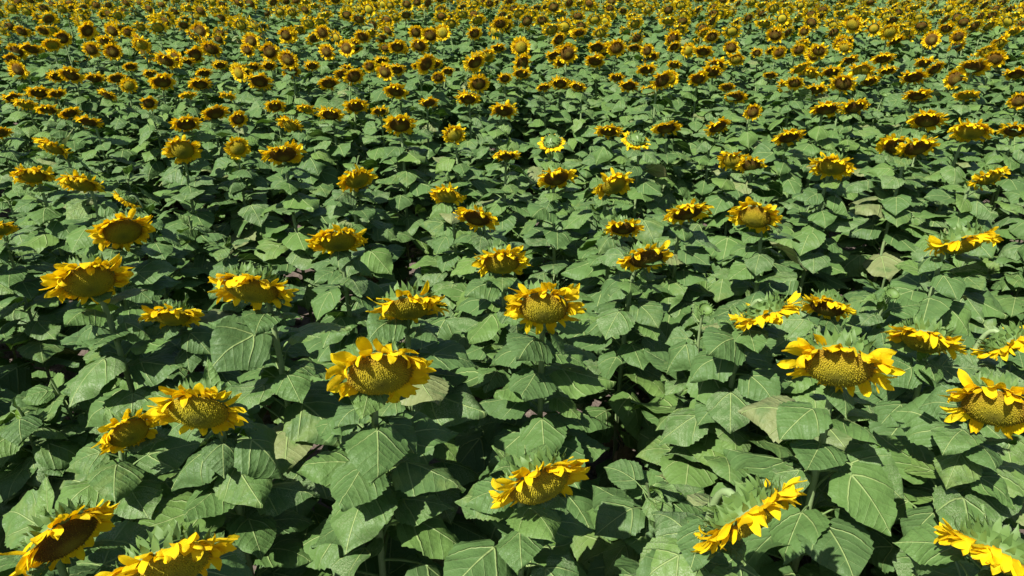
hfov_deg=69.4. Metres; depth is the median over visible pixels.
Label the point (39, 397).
sunflower
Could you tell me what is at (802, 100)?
sunflower
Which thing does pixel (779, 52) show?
sunflower
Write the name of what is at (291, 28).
sunflower
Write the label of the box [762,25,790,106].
sunflower
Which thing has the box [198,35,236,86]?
sunflower
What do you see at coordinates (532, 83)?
sunflower
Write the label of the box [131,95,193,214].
sunflower
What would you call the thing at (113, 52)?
sunflower
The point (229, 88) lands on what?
sunflower
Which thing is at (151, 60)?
sunflower
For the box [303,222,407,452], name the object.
sunflower
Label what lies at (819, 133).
sunflower
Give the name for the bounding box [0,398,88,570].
sunflower
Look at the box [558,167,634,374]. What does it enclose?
sunflower
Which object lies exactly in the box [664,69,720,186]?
sunflower
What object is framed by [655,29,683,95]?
sunflower
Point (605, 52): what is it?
sunflower
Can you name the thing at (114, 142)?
sunflower
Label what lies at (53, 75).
sunflower
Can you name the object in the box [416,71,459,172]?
sunflower
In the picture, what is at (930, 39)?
sunflower
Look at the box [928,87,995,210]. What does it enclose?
sunflower
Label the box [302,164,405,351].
sunflower
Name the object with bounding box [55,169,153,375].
sunflower
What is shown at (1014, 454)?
sunflower
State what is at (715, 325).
sunflower
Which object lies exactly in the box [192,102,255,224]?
sunflower
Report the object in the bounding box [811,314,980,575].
sunflower
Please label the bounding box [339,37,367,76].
sunflower
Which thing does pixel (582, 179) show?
sunflower
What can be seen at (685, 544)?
sunflower
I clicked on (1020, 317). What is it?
sunflower
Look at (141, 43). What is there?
sunflower
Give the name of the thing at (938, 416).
sunflower
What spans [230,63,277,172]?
sunflower
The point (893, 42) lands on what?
sunflower
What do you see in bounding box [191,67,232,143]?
sunflower
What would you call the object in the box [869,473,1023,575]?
sunflower
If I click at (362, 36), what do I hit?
sunflower
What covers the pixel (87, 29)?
sunflower
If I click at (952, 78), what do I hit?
sunflower
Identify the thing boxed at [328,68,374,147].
sunflower
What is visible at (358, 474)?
sunflower
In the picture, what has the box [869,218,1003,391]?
sunflower
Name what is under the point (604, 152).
sunflower
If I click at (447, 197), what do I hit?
sunflower
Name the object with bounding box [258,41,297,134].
sunflower
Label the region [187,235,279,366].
sunflower
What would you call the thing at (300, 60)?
sunflower
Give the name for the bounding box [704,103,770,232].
sunflower
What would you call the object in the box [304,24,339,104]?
sunflower
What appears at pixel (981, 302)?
sunflower
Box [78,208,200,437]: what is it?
sunflower
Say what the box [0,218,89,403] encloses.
sunflower
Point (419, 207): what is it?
sunflower
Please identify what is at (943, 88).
sunflower
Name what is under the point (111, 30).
sunflower
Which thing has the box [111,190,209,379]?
sunflower
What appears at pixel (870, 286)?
sunflower
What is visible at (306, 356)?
soil clods
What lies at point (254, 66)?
sunflower
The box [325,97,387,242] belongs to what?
sunflower
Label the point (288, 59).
sunflower
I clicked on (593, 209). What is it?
sunflower
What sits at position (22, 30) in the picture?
sunflower
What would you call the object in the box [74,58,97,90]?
sunflower
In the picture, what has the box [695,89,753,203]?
sunflower
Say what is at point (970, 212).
sunflower
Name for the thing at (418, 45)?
sunflower
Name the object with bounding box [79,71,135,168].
sunflower
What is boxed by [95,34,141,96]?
sunflower
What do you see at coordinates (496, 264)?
sunflower
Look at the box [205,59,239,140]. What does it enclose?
sunflower
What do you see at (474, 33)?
sunflower
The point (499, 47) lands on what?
sunflower
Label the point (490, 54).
sunflower
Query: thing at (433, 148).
sunflower
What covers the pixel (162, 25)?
sunflower field
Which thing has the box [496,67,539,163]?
sunflower
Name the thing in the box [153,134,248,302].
sunflower
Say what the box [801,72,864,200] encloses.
sunflower
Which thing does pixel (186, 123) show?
sunflower
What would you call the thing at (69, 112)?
sunflower
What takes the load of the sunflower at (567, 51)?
on the ground
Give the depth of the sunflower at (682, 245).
4.85 m
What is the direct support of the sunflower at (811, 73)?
on the ground
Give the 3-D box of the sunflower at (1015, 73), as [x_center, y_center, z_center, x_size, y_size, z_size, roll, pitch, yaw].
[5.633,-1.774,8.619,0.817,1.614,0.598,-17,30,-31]
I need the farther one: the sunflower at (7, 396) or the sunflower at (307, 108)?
the sunflower at (307, 108)
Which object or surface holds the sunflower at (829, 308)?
on the ground
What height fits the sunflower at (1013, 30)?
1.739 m
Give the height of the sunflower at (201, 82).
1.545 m
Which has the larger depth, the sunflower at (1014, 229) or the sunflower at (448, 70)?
the sunflower at (448, 70)
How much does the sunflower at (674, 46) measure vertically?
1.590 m
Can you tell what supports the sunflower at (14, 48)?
on the ground
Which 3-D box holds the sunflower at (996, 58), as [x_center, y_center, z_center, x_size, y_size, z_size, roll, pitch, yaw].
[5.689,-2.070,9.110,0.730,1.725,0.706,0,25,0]
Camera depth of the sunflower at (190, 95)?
7.60 m
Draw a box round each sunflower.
[0,52,31,149]
[0,90,46,183]
[0,125,49,269]
[0,192,73,300]
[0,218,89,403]
[0,262,64,372]
[0,386,52,507]
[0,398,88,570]
[0,474,153,575]
[1,69,54,124]
[5,42,40,83]
[5,97,65,225]
[7,59,57,150]
[7,373,124,521]
[9,162,90,351]
[12,181,66,256]
[13,25,48,81]
[18,40,68,102]
[22,85,97,167]
[31,37,98,152]
[31,128,111,301]
[33,102,92,177]
[35,25,74,81]
[40,87,108,168]
[40,252,201,520]
[42,105,121,205]
[44,69,93,145]
[52,29,95,103]
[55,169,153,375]
[55,406,215,565]
[56,65,114,169]
[70,20,105,103]
[71,112,145,243]
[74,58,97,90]
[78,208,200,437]
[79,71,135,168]
[81,41,127,113]
[94,71,155,153]
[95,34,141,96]
[95,518,252,575]
[96,87,155,226]
[100,42,138,95]
[103,164,175,260]
[104,22,144,93]
[106,77,166,208]
[107,61,162,146]
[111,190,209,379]
[120,25,158,84]
[131,32,178,136]
[131,36,168,135]
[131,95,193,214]
[135,48,177,105]
[136,72,189,209]
[138,293,264,508]
[138,356,319,575]
[141,68,188,163]
[147,50,213,144]
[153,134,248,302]
[154,112,236,262]
[163,49,203,118]
[163,212,234,310]
[173,89,225,213]
[176,56,213,121]
[179,45,216,93]
[185,20,221,79]
[185,29,229,89]
[185,75,232,189]
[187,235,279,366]
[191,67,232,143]
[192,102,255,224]
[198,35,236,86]
[198,267,298,425]
[199,39,234,142]
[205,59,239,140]
[208,260,350,575]
[209,136,288,279]
[210,110,291,255]
[218,90,274,223]
[221,66,248,106]
[227,61,279,133]
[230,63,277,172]
[236,43,272,92]
[241,32,279,94]
[241,61,273,130]
[246,71,286,207]
[250,99,309,226]
[252,138,343,322]
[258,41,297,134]
[260,60,293,120]
[274,49,319,193]
[275,25,300,93]
[276,26,321,117]
[276,38,314,115]
[276,114,340,255]
[280,65,326,154]
[294,102,351,227]
[297,335,465,575]
[300,59,331,130]
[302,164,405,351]
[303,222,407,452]
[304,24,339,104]
[306,104,365,221]
[312,75,365,149]
[318,44,351,101]
[320,67,385,190]
[323,155,379,238]
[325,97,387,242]
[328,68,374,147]
[331,38,371,96]
[333,63,379,131]
[338,184,415,282]
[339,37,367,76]
[343,279,497,566]
[351,29,387,91]
[351,60,386,135]
[352,105,415,217]
[362,61,417,174]
[363,55,403,141]
[374,113,435,282]
[377,63,417,145]
[382,82,435,207]
[386,39,414,114]
[394,39,416,116]
[399,95,459,212]
[402,60,437,155]
[404,25,438,72]
[404,37,434,90]
[404,53,454,168]
[404,171,494,370]
[406,225,485,318]
[413,58,453,140]
[414,161,478,258]
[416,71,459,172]
[420,66,473,162]
[421,26,451,120]
[423,123,493,256]
[429,23,461,97]
[438,198,531,399]
[442,52,489,176]
[443,443,593,575]
[445,53,490,163]
[445,244,568,472]
[449,26,491,106]
[450,89,498,181]
[456,73,505,176]
[460,99,528,234]
[461,47,499,148]
[464,50,499,119]
[466,137,541,283]
[471,278,615,575]
[479,72,532,178]
[481,157,535,240]
[485,42,510,116]
[487,16,514,88]
[493,52,547,165]
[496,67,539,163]
[497,36,536,134]
[509,64,541,152]
[510,133,578,284]
[514,82,574,204]
[517,163,596,341]
[529,74,590,189]
[533,41,590,161]
[534,48,564,133]
[537,32,565,103]
[537,54,584,136]
[542,44,577,127]
[550,80,609,189]
[550,146,616,249]
[550,198,604,291]
[554,206,650,450]
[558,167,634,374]
[564,27,588,78]
[565,238,683,488]
[568,30,590,98]
[568,121,646,243]
[570,51,600,148]
[571,459,703,575]
[578,40,615,147]
[581,53,618,148]
[590,71,641,143]
[592,41,623,93]
[593,38,628,113]
[596,78,642,172]
[601,130,670,248]
[614,84,672,187]
[614,473,806,575]
[615,42,641,117]
[621,69,685,215]
[622,240,708,375]
[624,62,673,136]
[625,43,664,150]
[627,196,720,399]
[627,301,772,506]
[629,117,703,274]
[632,50,667,137]
[647,151,702,213]
[648,69,696,161]
[649,60,692,150]
[654,41,685,95]
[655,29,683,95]
[658,290,802,511]
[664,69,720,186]
[664,116,731,249]
[666,42,698,137]
[672,311,773,427]
[676,29,719,136]
[678,44,717,140]
[680,27,713,75]
[680,149,765,310]
[685,64,730,180]
[688,57,735,154]
[690,82,744,193]
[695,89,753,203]
[702,155,784,332]
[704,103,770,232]
[704,185,770,306]
[708,196,806,363]
[709,39,746,93]
[715,52,750,143]
[722,288,863,556]
[723,318,905,575]
[733,47,777,126]
[742,45,775,102]
[742,45,787,151]
[743,70,784,150]
[751,59,810,200]
[751,76,797,187]
[751,126,814,230]
[760,43,806,103]
[761,76,814,203]
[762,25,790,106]
[763,205,850,324]
[769,82,829,203]
[769,150,868,338]
[770,98,843,229]
[770,284,943,510]
[776,38,810,87]
[778,25,810,78]
[782,65,820,147]
[790,43,823,118]
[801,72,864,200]
[801,97,884,237]
[805,42,833,137]
[810,64,843,129]
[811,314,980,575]
[819,34,848,80]
[819,35,853,89]
[820,40,859,95]
[821,61,879,163]
[822,54,859,120]
[824,71,874,176]
[831,13,865,62]
[832,132,940,302]
[834,133,920,294]
[839,91,895,203]
[842,272,885,322]
[849,67,929,202]
[850,73,882,180]
[851,50,896,130]
[858,85,933,220]
[865,107,953,276]
[866,63,898,163]
[866,369,1023,575]
[869,22,900,116]
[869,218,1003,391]
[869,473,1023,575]
[870,321,1023,567]
[874,34,905,121]
[887,29,942,116]
[889,60,945,137]
[893,503,1023,575]
[894,163,1010,290]
[896,56,939,121]
[899,162,956,262]
[903,117,994,291]
[911,40,967,109]
[915,56,993,211]
[918,68,967,183]
[918,252,1007,353]
[925,70,984,186]
[926,21,955,82]
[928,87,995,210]
[929,28,967,100]
[940,43,997,119]
[962,50,1008,169]
[966,65,1023,187]
[966,119,1023,260]
[969,91,1023,214]
[970,333,1023,464]
[975,34,1010,120]
[976,235,1023,353]
[978,25,1022,105]
[980,31,1009,93]
[983,189,1023,296]
[1013,303,1023,369]
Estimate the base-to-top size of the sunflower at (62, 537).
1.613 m
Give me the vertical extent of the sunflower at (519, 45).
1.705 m
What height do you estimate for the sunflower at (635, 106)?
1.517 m
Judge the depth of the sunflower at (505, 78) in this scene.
8.55 m
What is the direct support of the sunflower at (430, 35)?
on the ground
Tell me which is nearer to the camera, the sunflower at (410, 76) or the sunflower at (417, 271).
the sunflower at (417, 271)
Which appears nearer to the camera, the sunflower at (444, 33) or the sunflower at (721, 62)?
the sunflower at (721, 62)
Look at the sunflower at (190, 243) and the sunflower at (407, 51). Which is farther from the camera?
the sunflower at (407, 51)
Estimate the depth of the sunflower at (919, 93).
7.30 m
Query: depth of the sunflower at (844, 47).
10.18 m
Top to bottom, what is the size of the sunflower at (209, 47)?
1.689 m
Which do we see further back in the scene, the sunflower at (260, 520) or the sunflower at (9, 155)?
the sunflower at (9, 155)
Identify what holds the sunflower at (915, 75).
on the ground
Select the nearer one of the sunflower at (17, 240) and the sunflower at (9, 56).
the sunflower at (17, 240)
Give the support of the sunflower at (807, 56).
on the ground
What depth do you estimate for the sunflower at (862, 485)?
2.44 m
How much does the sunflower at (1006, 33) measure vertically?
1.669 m
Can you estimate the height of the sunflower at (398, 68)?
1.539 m
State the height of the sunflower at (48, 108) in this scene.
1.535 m
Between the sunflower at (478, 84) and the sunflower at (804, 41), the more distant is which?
the sunflower at (804, 41)
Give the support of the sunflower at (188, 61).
on the ground
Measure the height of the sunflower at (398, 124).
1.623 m
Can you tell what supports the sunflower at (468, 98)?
on the ground
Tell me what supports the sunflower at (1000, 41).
on the ground
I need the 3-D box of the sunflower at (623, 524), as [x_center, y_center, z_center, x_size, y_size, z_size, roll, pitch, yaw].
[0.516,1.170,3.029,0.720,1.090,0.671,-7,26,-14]
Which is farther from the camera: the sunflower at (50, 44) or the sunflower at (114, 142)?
the sunflower at (50, 44)
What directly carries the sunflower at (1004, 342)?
on the ground
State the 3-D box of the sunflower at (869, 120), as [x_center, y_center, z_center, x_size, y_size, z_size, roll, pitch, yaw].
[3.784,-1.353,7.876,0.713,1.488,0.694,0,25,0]
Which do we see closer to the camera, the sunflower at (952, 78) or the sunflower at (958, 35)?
the sunflower at (952, 78)
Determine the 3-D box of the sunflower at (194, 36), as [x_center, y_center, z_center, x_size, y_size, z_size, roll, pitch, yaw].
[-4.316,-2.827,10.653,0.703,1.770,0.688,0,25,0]
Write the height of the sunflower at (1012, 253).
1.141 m
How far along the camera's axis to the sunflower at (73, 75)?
8.15 m
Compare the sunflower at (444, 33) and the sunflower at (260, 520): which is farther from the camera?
the sunflower at (444, 33)
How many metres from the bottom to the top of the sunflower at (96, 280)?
1.791 m
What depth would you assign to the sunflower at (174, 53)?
9.11 m
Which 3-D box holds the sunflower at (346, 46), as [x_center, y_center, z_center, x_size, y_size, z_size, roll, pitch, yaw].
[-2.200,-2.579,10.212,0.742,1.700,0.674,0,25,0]
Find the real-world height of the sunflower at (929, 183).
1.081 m
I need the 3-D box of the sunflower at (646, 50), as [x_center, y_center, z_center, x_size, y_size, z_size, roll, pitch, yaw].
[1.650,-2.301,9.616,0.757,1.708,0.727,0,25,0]
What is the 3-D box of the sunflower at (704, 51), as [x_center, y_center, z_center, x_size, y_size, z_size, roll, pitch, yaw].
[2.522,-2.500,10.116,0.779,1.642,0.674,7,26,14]
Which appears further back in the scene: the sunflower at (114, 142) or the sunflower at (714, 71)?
the sunflower at (714, 71)
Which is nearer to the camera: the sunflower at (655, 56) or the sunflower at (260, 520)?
the sunflower at (260, 520)
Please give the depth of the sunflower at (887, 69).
8.95 m
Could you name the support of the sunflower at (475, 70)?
on the ground
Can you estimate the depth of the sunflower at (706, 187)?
6.44 m
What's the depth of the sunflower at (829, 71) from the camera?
8.73 m
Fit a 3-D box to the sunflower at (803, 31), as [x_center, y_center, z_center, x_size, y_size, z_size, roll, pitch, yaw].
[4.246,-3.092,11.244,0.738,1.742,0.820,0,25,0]
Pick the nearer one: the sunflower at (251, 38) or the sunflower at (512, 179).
the sunflower at (512, 179)
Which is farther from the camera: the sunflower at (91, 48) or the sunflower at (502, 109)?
the sunflower at (91, 48)
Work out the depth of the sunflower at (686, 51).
10.00 m
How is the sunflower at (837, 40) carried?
on the ground
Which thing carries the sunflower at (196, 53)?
on the ground
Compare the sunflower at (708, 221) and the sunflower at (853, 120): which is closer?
the sunflower at (708, 221)
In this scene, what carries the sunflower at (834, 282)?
on the ground
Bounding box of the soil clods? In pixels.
[0,188,872,507]
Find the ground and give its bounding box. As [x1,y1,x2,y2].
[0,9,1023,572]
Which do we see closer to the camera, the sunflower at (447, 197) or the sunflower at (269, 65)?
the sunflower at (447, 197)
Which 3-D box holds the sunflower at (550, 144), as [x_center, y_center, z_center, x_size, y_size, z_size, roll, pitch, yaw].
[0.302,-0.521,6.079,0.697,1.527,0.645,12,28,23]
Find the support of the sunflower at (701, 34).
on the ground
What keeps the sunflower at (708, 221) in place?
on the ground
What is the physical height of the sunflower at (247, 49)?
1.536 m
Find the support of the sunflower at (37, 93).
on the ground
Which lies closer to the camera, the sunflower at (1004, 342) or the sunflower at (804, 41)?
the sunflower at (1004, 342)
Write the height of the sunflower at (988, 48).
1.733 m
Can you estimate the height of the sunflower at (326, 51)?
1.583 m
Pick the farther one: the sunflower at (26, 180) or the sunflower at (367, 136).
the sunflower at (367, 136)
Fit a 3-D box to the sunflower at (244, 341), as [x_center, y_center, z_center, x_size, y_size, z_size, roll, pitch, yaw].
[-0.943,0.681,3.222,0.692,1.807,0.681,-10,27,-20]
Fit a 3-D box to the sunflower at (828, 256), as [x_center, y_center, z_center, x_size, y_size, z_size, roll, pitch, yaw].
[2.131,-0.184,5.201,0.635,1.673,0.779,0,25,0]
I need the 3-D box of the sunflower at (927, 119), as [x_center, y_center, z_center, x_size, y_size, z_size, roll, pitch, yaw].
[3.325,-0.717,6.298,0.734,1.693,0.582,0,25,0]
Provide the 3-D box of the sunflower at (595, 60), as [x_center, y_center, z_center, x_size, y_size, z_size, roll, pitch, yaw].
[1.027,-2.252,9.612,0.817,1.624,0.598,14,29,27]
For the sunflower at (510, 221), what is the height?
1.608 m
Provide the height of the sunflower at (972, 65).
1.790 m
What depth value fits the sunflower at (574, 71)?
10.62 m
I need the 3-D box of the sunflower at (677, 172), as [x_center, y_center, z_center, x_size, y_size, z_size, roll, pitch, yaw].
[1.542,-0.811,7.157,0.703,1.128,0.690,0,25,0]
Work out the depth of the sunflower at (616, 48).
9.66 m
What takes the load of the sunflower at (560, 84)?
on the ground
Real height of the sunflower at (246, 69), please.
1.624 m
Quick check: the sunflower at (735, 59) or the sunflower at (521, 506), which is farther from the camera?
the sunflower at (735, 59)
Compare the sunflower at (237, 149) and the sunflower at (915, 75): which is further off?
the sunflower at (915, 75)
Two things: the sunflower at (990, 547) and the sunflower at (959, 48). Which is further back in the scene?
the sunflower at (959, 48)
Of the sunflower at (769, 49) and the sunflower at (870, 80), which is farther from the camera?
the sunflower at (769, 49)
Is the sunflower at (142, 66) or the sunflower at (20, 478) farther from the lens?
the sunflower at (142, 66)
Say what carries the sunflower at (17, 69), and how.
on the ground
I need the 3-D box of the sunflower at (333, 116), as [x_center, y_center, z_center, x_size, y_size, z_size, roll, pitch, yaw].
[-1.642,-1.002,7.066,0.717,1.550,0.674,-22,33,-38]
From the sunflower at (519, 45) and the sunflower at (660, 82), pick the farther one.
the sunflower at (519, 45)
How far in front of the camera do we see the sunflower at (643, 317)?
3.82 m
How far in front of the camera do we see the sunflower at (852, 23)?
11.11 m
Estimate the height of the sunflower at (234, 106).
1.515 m
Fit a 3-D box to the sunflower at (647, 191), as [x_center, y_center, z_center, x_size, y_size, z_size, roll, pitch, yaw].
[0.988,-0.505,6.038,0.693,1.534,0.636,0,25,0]
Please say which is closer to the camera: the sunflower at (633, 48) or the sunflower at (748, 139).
the sunflower at (748, 139)
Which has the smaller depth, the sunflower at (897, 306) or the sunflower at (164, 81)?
the sunflower at (897, 306)
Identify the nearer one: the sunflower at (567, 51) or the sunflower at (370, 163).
the sunflower at (370, 163)
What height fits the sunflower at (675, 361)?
1.486 m
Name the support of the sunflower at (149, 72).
on the ground
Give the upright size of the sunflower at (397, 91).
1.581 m
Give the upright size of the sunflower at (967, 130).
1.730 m
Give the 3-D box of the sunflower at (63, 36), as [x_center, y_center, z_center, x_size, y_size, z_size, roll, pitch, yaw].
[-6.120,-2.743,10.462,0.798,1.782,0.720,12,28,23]
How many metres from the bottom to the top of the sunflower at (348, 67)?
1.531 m
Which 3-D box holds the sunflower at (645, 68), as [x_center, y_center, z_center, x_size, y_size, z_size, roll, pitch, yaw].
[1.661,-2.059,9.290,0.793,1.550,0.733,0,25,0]
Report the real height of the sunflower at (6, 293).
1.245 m
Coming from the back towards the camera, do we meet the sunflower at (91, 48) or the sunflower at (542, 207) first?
the sunflower at (91, 48)
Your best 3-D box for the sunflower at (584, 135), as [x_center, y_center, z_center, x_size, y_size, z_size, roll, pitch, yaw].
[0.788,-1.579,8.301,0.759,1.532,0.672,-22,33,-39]
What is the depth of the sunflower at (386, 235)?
6.03 m
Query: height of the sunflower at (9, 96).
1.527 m
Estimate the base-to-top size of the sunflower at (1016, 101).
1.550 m
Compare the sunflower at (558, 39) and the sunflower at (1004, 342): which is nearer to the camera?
the sunflower at (1004, 342)
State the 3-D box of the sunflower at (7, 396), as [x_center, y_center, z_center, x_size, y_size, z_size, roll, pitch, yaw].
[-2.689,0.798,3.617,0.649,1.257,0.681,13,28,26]
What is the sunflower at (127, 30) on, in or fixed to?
on the ground
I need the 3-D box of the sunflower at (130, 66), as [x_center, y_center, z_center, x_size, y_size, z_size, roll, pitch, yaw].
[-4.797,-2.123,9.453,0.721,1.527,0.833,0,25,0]
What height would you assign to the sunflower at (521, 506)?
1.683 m
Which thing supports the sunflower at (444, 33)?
on the ground
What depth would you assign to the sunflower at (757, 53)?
10.34 m
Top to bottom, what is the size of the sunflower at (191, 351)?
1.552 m
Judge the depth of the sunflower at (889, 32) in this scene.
9.70 m
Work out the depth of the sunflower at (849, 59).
9.64 m
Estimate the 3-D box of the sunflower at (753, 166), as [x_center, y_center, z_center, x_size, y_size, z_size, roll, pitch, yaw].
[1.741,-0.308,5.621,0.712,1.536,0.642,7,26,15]
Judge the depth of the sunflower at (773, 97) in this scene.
8.06 m
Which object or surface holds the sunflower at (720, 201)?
on the ground
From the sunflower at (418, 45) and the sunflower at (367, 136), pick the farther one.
the sunflower at (418, 45)
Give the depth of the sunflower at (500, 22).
11.20 m
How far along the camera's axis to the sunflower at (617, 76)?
8.50 m
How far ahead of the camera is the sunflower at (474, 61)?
8.59 m
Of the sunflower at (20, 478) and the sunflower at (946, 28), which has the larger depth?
the sunflower at (946, 28)
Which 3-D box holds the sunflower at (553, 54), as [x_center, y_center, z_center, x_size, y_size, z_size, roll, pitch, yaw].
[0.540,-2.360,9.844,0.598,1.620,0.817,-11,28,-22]
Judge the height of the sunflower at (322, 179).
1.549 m
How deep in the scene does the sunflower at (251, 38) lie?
10.97 m
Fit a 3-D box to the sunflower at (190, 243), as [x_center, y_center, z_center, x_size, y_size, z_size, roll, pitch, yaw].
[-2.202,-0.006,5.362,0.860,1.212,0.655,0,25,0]
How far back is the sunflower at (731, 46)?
10.25 m
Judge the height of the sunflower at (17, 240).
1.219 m
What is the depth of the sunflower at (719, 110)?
8.05 m
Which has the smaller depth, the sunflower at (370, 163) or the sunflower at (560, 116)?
the sunflower at (370, 163)
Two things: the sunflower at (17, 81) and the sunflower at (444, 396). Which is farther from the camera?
the sunflower at (17, 81)
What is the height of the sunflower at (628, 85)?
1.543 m
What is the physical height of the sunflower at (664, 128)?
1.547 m
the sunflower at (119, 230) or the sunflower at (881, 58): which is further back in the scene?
the sunflower at (881, 58)
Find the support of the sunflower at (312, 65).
on the ground
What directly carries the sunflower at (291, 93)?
on the ground
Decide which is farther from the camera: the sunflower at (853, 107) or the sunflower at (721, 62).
the sunflower at (721, 62)
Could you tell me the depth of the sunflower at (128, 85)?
8.14 m
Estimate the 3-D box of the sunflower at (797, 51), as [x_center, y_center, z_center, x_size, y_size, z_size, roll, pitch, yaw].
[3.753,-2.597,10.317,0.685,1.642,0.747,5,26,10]
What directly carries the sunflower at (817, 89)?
on the ground
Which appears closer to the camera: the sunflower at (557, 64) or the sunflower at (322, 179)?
the sunflower at (322, 179)
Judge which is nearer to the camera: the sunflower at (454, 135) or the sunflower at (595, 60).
the sunflower at (454, 135)
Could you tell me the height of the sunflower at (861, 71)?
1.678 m
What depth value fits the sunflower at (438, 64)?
9.36 m
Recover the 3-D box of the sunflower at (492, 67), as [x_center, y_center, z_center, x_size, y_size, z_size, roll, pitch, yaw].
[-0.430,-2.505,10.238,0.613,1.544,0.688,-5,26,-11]
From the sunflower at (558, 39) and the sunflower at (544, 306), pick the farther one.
the sunflower at (558, 39)
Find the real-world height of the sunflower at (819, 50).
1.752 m
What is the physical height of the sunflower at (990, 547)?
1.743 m
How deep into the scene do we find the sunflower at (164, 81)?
7.82 m
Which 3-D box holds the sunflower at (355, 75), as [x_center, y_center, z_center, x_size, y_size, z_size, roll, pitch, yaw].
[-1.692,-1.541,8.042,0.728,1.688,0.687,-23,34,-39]
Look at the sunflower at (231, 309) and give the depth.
4.45 m
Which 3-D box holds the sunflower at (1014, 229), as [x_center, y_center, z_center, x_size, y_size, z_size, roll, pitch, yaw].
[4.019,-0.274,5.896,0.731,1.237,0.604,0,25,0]
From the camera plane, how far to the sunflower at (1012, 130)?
6.20 m
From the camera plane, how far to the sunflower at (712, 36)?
10.07 m
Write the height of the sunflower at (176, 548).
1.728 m
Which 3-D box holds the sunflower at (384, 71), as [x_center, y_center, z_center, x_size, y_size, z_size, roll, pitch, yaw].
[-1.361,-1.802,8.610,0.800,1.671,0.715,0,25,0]
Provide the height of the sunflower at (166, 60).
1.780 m
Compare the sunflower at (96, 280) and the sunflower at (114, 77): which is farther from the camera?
the sunflower at (114, 77)
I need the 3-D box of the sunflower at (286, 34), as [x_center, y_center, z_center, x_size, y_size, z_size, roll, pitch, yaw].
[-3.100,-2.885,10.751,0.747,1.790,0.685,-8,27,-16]
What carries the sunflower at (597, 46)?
on the ground
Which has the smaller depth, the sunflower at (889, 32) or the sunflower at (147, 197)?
the sunflower at (147, 197)
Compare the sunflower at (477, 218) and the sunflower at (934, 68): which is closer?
the sunflower at (477, 218)
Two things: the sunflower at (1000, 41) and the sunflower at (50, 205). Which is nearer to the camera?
the sunflower at (50, 205)
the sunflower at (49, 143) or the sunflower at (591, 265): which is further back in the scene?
the sunflower at (49, 143)
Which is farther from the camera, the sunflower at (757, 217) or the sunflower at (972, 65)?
the sunflower at (972, 65)
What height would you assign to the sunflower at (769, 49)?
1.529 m
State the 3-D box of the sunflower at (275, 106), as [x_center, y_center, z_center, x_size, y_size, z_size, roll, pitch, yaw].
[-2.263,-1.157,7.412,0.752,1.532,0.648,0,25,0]
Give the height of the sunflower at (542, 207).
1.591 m
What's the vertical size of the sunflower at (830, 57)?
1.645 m
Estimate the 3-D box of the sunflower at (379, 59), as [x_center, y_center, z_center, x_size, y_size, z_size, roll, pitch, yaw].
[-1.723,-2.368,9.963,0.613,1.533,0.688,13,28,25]
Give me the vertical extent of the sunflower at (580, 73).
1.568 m
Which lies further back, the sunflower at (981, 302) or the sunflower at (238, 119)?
the sunflower at (238, 119)
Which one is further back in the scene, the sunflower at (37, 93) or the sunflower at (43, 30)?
the sunflower at (43, 30)
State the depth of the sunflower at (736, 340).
3.11 m
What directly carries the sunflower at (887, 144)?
on the ground
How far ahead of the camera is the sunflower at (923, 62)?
9.21 m
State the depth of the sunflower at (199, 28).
11.04 m
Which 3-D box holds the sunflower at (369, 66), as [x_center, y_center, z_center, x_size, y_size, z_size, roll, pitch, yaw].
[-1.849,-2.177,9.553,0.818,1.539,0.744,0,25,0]
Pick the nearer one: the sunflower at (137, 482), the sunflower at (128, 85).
the sunflower at (137, 482)
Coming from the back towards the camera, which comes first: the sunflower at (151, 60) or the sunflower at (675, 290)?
the sunflower at (151, 60)
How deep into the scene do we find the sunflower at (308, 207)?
5.22 m
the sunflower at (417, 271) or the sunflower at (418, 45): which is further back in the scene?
the sunflower at (418, 45)
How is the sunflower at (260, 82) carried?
on the ground
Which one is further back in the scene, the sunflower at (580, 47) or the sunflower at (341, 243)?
the sunflower at (580, 47)
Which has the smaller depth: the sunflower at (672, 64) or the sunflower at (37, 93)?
the sunflower at (37, 93)
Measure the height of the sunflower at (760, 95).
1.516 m
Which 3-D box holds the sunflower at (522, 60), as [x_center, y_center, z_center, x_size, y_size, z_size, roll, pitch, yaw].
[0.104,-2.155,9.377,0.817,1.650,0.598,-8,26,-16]
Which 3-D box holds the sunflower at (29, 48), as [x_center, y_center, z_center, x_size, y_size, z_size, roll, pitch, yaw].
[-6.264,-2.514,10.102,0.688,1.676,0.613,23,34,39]
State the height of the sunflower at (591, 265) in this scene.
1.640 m
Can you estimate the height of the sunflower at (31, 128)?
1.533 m
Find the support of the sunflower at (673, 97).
on the ground
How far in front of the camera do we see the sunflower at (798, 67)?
8.18 m
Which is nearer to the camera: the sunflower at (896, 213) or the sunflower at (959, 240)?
the sunflower at (959, 240)
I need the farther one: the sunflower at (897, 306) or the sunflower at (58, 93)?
the sunflower at (58, 93)
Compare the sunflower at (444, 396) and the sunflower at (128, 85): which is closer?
the sunflower at (444, 396)
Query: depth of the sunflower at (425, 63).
8.18 m
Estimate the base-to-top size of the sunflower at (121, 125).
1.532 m
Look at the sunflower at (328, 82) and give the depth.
8.16 m
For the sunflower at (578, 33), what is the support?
on the ground
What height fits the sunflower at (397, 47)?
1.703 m
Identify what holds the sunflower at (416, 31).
on the ground
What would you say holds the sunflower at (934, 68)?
on the ground
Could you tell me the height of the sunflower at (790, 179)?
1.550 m

